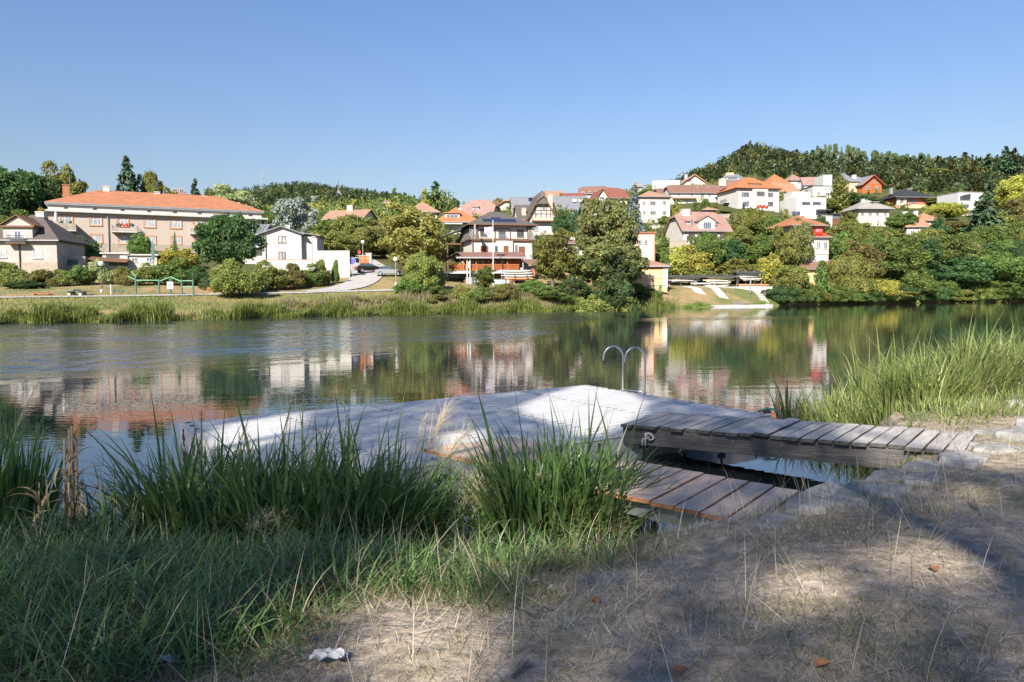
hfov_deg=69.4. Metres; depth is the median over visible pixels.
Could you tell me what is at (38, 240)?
villa
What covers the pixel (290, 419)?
grass panicle
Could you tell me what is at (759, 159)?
hill forest
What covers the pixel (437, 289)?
shrub
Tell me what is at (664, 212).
window
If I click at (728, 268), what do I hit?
shrub
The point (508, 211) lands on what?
undergrowth
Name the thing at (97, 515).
sedge tuft
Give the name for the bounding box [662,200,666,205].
window
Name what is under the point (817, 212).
window
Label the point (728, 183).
brown roof house
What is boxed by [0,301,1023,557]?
river water
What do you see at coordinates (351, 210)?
cottage
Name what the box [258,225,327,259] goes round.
gabled house
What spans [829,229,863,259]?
tree
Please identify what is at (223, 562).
dry stems
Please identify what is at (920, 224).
salmon roof house
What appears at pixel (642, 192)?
tree
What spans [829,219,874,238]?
tree
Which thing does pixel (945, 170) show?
tree
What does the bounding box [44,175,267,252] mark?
apartment house
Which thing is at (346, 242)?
tree
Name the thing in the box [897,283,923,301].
shrub
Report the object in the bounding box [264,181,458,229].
slope wood
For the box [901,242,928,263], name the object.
tree
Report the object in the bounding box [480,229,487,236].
window
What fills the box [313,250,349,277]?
garden wall
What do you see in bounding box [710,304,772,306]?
landing pontoon
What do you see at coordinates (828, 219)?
annex
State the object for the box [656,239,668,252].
tree
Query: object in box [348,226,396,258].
tree
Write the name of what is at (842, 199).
tree
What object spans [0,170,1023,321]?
terrain
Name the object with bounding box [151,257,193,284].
shrub
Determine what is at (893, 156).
pine tree
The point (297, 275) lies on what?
shrub
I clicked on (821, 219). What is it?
tree
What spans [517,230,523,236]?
window
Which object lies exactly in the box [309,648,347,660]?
paper scrap
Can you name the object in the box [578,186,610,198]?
hilltop house
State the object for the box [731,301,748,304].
landing ramp
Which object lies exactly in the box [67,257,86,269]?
gate wall
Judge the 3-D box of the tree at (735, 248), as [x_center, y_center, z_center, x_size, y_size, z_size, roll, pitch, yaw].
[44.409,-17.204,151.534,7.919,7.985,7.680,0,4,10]
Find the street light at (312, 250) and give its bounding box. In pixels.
[311,236,315,269]
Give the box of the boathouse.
[631,260,671,292]
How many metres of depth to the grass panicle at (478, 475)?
7.28 m
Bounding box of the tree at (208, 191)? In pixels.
[203,186,220,195]
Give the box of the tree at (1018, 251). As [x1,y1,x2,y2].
[1001,246,1023,282]
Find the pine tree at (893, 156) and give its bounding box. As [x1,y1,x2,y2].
[889,153,897,162]
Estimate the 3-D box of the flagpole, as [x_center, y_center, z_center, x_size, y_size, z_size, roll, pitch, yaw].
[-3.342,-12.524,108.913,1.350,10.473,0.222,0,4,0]
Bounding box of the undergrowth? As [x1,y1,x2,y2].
[447,168,1019,302]
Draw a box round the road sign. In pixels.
[350,258,355,275]
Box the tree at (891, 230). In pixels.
[867,226,904,242]
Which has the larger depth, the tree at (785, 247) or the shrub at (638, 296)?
the tree at (785, 247)
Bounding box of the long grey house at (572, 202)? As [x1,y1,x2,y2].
[552,196,586,212]
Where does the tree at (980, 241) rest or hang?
on the terrain at (712, 298)
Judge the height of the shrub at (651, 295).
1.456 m
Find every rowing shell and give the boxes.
[499,270,531,272]
[500,272,532,274]
[502,275,533,277]
[503,278,531,279]
[668,277,703,278]
[669,279,699,281]
[691,282,712,284]
[703,279,733,281]
[704,285,728,286]
[705,277,734,278]
[710,282,730,283]
[734,284,768,285]
[736,273,759,274]
[739,276,760,277]
[741,278,761,279]
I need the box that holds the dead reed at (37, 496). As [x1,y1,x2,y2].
[6,483,68,533]
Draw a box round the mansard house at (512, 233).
[441,212,537,269]
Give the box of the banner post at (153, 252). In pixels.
[151,242,154,264]
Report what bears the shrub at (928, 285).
on the terrain at (712, 298)
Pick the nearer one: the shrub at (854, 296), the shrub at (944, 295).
the shrub at (854, 296)
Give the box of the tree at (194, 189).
[191,178,201,194]
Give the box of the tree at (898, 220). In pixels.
[883,210,919,230]
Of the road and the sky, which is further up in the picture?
the sky
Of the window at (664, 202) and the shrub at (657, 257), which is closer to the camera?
the shrub at (657, 257)
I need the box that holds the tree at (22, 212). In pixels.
[0,209,28,228]
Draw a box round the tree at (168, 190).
[162,185,177,193]
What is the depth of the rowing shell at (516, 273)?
105.85 m
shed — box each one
[124,254,159,269]
[790,260,833,284]
[826,213,842,226]
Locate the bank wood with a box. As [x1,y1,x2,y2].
[825,220,964,288]
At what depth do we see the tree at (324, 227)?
156.38 m
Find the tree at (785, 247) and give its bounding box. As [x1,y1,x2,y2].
[768,225,800,265]
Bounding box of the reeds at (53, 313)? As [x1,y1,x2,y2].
[0,294,675,323]
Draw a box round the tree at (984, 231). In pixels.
[966,224,1013,248]
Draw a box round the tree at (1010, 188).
[992,173,1023,208]
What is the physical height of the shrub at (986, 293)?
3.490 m
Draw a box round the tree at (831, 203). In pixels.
[818,195,837,208]
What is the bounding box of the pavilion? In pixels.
[698,207,717,212]
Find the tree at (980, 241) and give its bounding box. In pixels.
[969,236,988,246]
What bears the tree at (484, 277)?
on the terrain at (712, 298)
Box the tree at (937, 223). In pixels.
[924,216,951,233]
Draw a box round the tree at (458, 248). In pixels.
[454,238,463,251]
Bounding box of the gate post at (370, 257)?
[365,253,372,263]
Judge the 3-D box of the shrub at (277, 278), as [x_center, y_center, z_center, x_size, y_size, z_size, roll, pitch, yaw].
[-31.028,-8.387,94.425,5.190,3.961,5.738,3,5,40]
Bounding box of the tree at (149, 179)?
[137,169,163,192]
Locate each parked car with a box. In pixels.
[354,263,379,272]
[375,266,403,275]
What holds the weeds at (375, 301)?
on the terrain at (712, 298)
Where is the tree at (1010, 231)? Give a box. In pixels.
[1002,226,1016,235]
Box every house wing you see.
[243,224,271,263]
[513,205,528,219]
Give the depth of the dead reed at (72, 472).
6.04 m
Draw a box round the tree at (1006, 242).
[987,234,1018,252]
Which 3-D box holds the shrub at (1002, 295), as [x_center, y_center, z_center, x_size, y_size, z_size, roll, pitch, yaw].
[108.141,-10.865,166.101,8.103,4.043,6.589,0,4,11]
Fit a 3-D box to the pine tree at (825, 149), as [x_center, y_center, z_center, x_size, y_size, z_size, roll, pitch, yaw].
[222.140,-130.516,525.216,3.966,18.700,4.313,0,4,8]
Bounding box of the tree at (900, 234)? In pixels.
[894,233,907,236]
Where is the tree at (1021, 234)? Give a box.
[1018,227,1023,240]
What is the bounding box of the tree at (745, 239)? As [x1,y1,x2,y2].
[721,226,756,247]
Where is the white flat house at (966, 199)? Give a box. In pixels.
[937,192,984,215]
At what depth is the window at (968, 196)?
241.12 m
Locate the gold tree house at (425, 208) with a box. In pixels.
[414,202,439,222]
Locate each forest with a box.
[189,180,459,206]
[671,140,1023,192]
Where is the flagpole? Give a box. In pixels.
[484,220,493,284]
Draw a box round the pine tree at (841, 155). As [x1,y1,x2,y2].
[839,152,843,161]
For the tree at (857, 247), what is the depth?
148.93 m
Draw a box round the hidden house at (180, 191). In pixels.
[173,188,187,194]
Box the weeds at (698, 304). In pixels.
[646,301,779,307]
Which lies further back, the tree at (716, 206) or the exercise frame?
the tree at (716, 206)
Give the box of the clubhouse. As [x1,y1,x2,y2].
[443,251,526,284]
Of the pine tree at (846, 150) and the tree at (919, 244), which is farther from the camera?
the pine tree at (846, 150)
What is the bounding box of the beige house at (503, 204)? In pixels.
[497,199,509,209]
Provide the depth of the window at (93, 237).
125.03 m
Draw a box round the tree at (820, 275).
[813,260,829,302]
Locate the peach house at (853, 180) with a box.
[844,175,861,191]
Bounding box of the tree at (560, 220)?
[551,209,575,233]
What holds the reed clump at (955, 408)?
on the ground at (422, 647)
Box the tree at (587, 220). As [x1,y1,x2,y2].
[575,197,621,282]
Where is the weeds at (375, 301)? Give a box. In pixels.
[279,284,679,311]
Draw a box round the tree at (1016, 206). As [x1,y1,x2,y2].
[1002,197,1023,220]
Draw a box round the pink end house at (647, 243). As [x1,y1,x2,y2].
[634,232,656,260]
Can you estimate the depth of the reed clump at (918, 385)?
10.64 m
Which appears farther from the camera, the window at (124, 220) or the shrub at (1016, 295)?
the shrub at (1016, 295)
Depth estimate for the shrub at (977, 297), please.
160.75 m
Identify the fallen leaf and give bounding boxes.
[586,594,599,602]
[673,661,685,674]
[814,658,835,665]
[929,565,939,570]
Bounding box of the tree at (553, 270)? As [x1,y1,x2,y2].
[530,227,578,286]
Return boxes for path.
[0,288,445,297]
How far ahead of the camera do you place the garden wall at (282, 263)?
113.46 m
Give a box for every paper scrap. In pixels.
[156,653,179,661]
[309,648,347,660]
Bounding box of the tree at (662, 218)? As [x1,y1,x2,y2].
[656,216,668,223]
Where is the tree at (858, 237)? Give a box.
[840,233,868,249]
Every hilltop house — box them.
[543,191,563,197]
[559,193,584,195]
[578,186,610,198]
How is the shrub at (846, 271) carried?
on the terrain at (712, 298)
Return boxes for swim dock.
[179,385,771,496]
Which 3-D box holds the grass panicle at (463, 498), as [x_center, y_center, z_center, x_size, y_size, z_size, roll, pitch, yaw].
[-0.437,1.426,6.927,0.834,0.692,0.797,0,4,8]
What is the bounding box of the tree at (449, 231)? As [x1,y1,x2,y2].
[443,228,452,242]
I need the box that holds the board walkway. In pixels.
[537,454,798,527]
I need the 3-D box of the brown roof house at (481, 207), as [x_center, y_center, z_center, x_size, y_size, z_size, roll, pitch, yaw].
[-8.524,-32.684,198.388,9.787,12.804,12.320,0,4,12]
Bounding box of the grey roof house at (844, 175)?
[832,169,849,186]
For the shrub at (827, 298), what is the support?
on the terrain at (712, 298)
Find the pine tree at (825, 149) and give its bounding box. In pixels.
[824,144,827,157]
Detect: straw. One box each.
[5,407,1023,681]
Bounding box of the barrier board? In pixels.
[359,255,368,262]
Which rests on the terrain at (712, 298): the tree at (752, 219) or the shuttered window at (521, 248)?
the tree at (752, 219)
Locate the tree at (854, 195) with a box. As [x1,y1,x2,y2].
[845,192,867,198]
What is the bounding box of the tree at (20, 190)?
[0,165,47,217]
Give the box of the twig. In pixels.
[511,660,532,677]
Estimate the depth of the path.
84.11 m
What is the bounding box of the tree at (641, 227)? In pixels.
[627,183,646,231]
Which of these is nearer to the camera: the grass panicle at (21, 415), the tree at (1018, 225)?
the grass panicle at (21, 415)
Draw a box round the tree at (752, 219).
[729,207,773,239]
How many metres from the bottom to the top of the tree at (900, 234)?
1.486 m
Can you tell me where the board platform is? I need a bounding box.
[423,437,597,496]
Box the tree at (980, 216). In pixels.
[960,179,1010,232]
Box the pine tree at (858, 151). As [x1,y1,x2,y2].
[856,148,860,160]
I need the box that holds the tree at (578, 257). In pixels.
[563,251,582,272]
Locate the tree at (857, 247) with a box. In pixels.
[842,240,888,283]
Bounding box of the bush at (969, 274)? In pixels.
[936,255,996,289]
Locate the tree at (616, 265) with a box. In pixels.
[588,255,637,293]
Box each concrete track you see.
[681,286,704,293]
[707,287,728,298]
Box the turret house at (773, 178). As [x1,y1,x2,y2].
[764,174,789,183]
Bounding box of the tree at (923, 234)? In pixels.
[905,227,946,243]
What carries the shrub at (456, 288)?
on the terrain at (712, 298)
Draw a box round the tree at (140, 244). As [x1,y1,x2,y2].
[126,233,150,253]
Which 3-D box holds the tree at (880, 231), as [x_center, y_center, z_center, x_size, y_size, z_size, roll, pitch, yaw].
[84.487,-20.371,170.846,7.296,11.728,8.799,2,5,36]
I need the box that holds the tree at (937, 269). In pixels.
[925,258,938,271]
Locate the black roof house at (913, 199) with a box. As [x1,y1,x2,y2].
[877,188,934,207]
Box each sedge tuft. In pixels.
[0,459,189,549]
[402,488,516,560]
[619,456,670,536]
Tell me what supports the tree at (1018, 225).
on the terrain at (712, 298)
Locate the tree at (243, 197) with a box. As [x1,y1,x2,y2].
[211,183,261,209]
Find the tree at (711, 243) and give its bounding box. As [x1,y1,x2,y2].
[688,231,726,263]
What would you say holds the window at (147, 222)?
in the apartment house at (109, 220)
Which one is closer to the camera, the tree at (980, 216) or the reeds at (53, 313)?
the reeds at (53, 313)
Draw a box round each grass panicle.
[0,374,52,459]
[230,499,288,542]
[236,413,253,459]
[282,387,301,457]
[307,405,322,467]
[385,442,408,480]
[406,390,472,480]
[410,407,433,470]
[424,414,485,491]
[445,467,494,521]
[450,455,507,501]
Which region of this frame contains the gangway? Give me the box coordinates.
[621,412,975,468]
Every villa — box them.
[0,211,89,272]
[714,177,782,211]
[718,172,742,182]
[766,215,832,261]
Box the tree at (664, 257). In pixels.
[660,247,671,280]
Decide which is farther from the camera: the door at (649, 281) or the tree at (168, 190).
the tree at (168, 190)
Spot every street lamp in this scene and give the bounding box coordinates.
[98,261,103,292]
[393,257,397,284]
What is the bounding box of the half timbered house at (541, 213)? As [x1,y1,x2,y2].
[525,184,555,234]
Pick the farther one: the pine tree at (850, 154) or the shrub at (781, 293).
the pine tree at (850, 154)
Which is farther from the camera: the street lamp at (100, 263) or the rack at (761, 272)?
the rack at (761, 272)
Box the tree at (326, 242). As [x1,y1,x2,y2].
[310,232,329,250]
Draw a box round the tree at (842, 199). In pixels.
[830,175,851,213]
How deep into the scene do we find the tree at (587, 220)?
112.31 m
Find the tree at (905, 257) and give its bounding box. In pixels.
[867,233,934,283]
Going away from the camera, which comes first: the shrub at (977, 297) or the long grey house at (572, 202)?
the shrub at (977, 297)
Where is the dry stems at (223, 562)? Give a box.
[0,488,665,681]
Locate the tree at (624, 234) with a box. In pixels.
[596,197,649,286]
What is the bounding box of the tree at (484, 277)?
[471,265,495,287]
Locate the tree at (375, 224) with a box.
[369,216,397,254]
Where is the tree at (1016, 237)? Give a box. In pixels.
[1010,233,1023,246]
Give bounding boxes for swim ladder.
[603,345,647,393]
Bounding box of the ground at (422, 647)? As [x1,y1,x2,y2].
[0,391,1023,681]
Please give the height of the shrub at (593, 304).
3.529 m
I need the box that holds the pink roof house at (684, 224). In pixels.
[663,209,733,244]
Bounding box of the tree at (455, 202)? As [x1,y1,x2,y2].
[445,198,459,206]
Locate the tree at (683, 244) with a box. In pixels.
[677,243,686,256]
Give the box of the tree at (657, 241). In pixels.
[655,236,662,246]
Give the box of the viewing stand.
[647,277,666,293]
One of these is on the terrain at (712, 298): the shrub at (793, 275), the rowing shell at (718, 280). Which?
the shrub at (793, 275)
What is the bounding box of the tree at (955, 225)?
[944,220,969,235]
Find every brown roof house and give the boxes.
[460,199,500,217]
[654,188,665,193]
[723,180,738,187]
[800,177,814,188]
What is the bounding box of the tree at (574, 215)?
[567,209,580,233]
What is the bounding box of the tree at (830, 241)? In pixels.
[828,235,834,259]
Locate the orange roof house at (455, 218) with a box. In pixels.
[438,207,475,233]
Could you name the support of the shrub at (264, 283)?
on the terrain at (712, 298)
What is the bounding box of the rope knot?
[641,432,653,445]
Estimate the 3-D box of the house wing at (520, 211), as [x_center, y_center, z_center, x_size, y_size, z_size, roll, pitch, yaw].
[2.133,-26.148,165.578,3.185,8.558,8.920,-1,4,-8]
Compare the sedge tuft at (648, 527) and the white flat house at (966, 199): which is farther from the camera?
the white flat house at (966, 199)
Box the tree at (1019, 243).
[1014,240,1023,248]
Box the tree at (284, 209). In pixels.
[269,195,319,232]
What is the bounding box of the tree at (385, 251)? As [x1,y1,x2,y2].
[372,248,390,254]
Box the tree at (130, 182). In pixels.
[115,155,140,191]
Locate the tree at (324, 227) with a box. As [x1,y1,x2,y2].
[307,218,335,243]
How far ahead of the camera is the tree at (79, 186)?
156.52 m
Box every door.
[14,231,20,241]
[67,259,77,265]
[109,263,127,265]
[492,278,508,283]
[498,231,505,238]
[646,273,653,286]
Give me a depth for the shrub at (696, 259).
143.64 m
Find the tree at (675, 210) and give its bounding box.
[671,200,679,214]
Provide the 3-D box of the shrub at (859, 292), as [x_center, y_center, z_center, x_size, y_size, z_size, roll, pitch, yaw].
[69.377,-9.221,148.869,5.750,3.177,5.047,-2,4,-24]
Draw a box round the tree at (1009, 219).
[992,210,1017,226]
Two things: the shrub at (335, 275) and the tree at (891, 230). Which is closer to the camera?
the shrub at (335, 275)
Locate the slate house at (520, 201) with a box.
[509,197,532,214]
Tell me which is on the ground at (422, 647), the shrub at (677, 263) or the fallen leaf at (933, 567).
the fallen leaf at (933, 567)
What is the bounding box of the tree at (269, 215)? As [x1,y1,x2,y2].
[259,205,283,227]
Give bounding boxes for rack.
[668,275,738,286]
[732,271,763,285]
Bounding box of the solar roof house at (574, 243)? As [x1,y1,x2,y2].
[560,234,582,256]
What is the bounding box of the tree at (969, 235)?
[955,231,971,237]
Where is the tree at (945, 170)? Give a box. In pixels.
[913,168,950,176]
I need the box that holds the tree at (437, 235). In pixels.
[422,223,447,273]
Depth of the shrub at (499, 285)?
98.62 m
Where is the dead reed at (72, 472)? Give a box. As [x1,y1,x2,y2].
[32,425,121,532]
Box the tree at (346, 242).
[328,234,364,257]
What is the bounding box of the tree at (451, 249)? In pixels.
[445,246,455,252]
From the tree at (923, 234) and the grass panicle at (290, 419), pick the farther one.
the tree at (923, 234)
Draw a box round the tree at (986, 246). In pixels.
[981,244,995,250]
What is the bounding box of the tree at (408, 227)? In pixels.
[375,202,448,271]
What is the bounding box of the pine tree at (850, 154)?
[845,146,854,160]
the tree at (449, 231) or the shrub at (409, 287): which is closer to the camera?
the shrub at (409, 287)
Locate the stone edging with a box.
[759,396,1023,521]
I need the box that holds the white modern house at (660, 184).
[652,180,679,187]
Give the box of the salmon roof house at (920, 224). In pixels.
[901,211,929,234]
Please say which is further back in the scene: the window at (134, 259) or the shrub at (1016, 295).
the shrub at (1016, 295)
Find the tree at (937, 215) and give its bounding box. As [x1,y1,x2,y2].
[928,211,945,219]
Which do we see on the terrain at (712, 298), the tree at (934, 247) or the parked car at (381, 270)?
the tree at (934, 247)
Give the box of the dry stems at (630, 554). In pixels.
[0,380,1023,681]
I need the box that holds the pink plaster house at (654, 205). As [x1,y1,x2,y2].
[627,191,672,222]
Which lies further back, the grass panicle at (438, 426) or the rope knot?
the rope knot
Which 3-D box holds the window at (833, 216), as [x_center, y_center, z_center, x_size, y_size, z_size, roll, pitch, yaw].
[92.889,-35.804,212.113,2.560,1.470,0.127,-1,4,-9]
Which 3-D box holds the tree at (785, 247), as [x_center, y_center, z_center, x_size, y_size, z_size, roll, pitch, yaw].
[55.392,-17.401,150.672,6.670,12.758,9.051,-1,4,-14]
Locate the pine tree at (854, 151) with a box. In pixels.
[851,147,856,159]
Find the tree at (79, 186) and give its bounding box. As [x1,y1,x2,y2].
[40,160,88,195]
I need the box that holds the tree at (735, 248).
[716,238,747,265]
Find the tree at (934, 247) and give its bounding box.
[917,238,943,279]
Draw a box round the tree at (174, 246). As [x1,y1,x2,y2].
[172,231,177,263]
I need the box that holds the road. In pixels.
[305,253,384,291]
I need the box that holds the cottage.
[321,205,378,224]
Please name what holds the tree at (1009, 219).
on the terrain at (712, 298)
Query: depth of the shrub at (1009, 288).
163.77 m
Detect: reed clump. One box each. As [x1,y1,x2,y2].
[761,369,815,418]
[767,323,1000,426]
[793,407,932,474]
[826,327,943,416]
[884,307,1023,401]
[896,384,1023,425]
[946,313,1023,358]
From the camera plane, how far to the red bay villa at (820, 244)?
154.10 m
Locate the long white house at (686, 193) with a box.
[663,185,723,203]
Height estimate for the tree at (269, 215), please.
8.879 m
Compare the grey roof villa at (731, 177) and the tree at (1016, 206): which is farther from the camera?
the grey roof villa at (731, 177)
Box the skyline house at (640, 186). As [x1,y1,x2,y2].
[632,183,643,190]
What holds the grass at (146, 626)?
on the ground at (422, 647)
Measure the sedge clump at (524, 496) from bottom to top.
1.645 m
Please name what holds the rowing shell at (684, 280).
on the rack at (736, 276)
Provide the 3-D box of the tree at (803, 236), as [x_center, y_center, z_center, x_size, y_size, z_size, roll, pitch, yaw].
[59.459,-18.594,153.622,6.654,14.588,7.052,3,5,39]
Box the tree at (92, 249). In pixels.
[75,234,102,263]
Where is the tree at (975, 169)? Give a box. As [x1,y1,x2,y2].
[943,166,983,177]
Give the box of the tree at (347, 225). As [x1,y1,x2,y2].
[325,214,372,241]
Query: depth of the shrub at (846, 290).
143.09 m
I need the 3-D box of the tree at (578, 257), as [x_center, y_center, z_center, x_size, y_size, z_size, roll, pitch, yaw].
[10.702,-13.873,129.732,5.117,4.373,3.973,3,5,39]
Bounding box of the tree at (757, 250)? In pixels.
[745,241,774,264]
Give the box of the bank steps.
[754,292,768,302]
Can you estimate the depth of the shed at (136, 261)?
112.33 m
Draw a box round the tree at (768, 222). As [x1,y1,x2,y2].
[753,215,786,242]
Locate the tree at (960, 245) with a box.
[922,232,991,265]
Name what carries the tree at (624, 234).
on the terrain at (712, 298)
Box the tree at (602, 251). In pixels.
[573,236,644,283]
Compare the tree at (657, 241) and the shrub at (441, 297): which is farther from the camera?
the tree at (657, 241)
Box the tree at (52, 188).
[37,173,63,208]
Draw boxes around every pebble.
[530,606,542,614]
[547,584,556,589]
[856,566,866,572]
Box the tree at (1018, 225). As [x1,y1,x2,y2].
[1007,220,1023,234]
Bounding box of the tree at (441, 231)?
[439,229,452,249]
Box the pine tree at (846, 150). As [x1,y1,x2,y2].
[845,144,849,156]
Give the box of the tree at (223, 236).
[191,211,267,266]
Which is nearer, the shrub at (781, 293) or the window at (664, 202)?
the shrub at (781, 293)
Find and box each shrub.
[0,261,27,284]
[2,280,48,287]
[17,269,58,284]
[50,269,71,285]
[63,264,96,284]
[86,259,115,284]
[113,266,139,284]
[129,262,160,284]
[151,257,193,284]
[157,246,202,266]
[182,264,209,284]
[197,277,210,289]
[208,258,264,295]
[248,270,268,291]
[252,260,290,289]
[284,261,306,287]
[301,263,327,285]
[316,257,331,283]
[331,259,339,282]
[392,278,426,293]
[401,250,447,287]
[421,285,452,293]
[425,298,437,301]
[433,295,447,299]
[451,284,468,298]
[455,287,477,300]
[475,285,489,300]
[485,291,499,299]
[494,283,519,289]
[495,283,518,299]
[517,283,534,292]
[520,278,543,288]
[529,285,560,295]
[536,295,558,297]
[553,293,572,300]
[557,272,593,297]
[559,283,582,294]
[571,294,613,310]
[584,280,625,309]
[590,282,608,290]
[612,278,639,309]
[614,296,638,309]
[628,283,648,293]
[631,295,644,298]
[632,284,650,294]
[639,290,656,298]
[645,288,661,298]
[655,253,660,261]
[659,246,688,274]
[678,244,715,274]
[688,266,717,281]
[713,258,759,282]
[754,252,785,283]
[761,285,805,303]
[768,264,813,289]
[794,287,811,302]
[802,285,821,303]
[811,284,825,296]
[819,292,832,302]
[820,287,852,303]
[824,250,876,296]
[828,285,853,297]
[842,285,857,297]
[849,288,870,302]
[849,293,870,302]
[854,291,885,302]
[870,276,902,297]
[879,294,893,301]
[886,290,906,301]
[887,268,942,295]
[896,291,918,297]
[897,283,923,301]
[910,293,938,299]
[915,293,931,301]
[931,287,951,301]
[936,280,962,295]
[949,289,978,300]
[949,293,967,300]
[963,292,983,301]
[972,286,997,299]
[973,280,1023,293]
[987,285,1012,301]
[1002,290,1022,299]
[1004,280,1023,291]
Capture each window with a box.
[0,249,6,257]
[32,249,42,258]
[59,215,72,222]
[89,216,102,225]
[90,233,102,243]
[116,217,128,226]
[117,235,129,244]
[131,257,137,262]
[143,217,155,227]
[145,235,156,244]
[169,219,181,228]
[170,235,181,244]
[194,220,205,226]
[278,236,285,242]
[278,252,285,258]
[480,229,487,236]
[481,246,487,251]
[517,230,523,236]
[519,246,524,254]
[642,210,646,215]
[649,201,655,205]
[650,210,656,215]
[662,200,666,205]
[662,210,666,215]
[703,222,710,228]
[757,191,764,195]
[816,211,825,214]
[832,215,839,218]
[909,199,914,204]
[962,194,970,200]
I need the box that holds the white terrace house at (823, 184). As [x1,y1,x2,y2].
[801,175,832,197]
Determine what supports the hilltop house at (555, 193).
on the terrain at (712, 298)
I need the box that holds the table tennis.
[67,289,86,295]
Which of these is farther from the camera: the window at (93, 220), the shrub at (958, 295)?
the shrub at (958, 295)
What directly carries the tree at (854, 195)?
on the terrain at (712, 298)
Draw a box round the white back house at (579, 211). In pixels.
[578,206,608,236]
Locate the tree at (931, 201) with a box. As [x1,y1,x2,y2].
[923,196,936,205]
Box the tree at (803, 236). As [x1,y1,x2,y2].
[788,217,815,264]
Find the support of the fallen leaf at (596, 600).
on the ground at (422, 647)
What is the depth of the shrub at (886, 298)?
150.77 m
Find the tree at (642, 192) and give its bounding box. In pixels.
[638,189,650,194]
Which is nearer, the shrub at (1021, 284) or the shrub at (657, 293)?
the shrub at (657, 293)
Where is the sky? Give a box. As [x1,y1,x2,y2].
[0,0,1023,205]
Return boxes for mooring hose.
[757,407,783,419]
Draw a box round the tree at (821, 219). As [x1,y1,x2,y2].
[815,213,830,232]
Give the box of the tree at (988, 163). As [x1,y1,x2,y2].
[980,153,996,173]
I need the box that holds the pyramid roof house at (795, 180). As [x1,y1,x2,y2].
[785,174,800,189]
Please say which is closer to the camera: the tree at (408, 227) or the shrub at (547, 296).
the shrub at (547, 296)
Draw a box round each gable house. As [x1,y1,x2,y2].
[680,174,709,184]
[855,175,885,192]
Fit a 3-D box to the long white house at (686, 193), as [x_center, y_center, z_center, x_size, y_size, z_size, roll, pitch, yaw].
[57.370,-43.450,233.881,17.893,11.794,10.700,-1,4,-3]
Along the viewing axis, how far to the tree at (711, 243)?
146.67 m
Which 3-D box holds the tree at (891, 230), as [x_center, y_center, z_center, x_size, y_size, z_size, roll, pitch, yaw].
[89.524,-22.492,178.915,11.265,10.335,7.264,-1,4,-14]
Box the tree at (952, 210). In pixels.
[920,202,968,218]
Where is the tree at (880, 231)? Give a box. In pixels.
[862,227,892,241]
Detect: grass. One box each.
[0,274,769,311]
[0,288,448,311]
[0,500,675,681]
[731,420,922,516]
[889,393,1023,472]
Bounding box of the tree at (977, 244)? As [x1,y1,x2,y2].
[971,242,983,253]
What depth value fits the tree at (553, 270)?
106.49 m
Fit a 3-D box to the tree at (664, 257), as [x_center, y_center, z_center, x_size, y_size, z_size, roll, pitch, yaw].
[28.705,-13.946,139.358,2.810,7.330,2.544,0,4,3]
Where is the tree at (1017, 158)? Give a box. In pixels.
[1009,147,1023,171]
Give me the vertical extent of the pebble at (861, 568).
0.033 m
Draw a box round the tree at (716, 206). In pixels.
[713,204,720,213]
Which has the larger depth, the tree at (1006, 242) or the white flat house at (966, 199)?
the white flat house at (966, 199)
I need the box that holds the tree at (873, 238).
[863,232,882,245]
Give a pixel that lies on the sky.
(490, 100)
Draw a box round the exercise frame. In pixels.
[128,271,193,295]
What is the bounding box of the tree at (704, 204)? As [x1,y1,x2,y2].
[701,198,712,208]
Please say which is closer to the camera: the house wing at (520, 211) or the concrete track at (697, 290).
the concrete track at (697, 290)
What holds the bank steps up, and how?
on the terrain at (712, 298)
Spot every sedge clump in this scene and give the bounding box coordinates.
[0,388,87,538]
[30,384,492,552]
[341,423,498,548]
[413,376,687,551]
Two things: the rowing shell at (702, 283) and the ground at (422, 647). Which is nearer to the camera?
the ground at (422, 647)
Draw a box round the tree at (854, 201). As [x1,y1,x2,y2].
[850,195,885,205]
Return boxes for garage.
[87,252,133,269]
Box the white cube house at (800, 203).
[779,192,831,216]
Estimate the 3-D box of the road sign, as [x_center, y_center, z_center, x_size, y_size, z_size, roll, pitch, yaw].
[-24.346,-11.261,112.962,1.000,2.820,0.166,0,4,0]
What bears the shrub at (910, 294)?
on the terrain at (712, 298)
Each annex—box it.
[520,259,537,279]
[770,183,799,195]
[802,215,831,227]
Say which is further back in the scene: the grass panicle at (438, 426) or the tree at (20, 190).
the tree at (20, 190)
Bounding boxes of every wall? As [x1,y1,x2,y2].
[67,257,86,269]
[262,259,311,272]
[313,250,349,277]
[650,225,663,228]
[669,240,686,254]
[719,214,729,221]
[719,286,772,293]
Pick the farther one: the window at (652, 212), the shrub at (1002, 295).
the window at (652, 212)
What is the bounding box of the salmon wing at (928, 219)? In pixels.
[918,213,936,224]
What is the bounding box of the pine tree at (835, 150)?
[831,144,837,157]
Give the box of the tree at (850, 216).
[844,211,858,221]
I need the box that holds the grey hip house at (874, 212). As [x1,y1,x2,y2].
[838,199,894,226]
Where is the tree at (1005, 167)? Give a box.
[990,146,1021,179]
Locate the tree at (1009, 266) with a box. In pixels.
[976,250,1023,282]
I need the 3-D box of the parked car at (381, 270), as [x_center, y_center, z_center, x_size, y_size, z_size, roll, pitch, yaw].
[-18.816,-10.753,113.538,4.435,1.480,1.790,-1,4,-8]
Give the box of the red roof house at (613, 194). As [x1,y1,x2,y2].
[588,188,629,203]

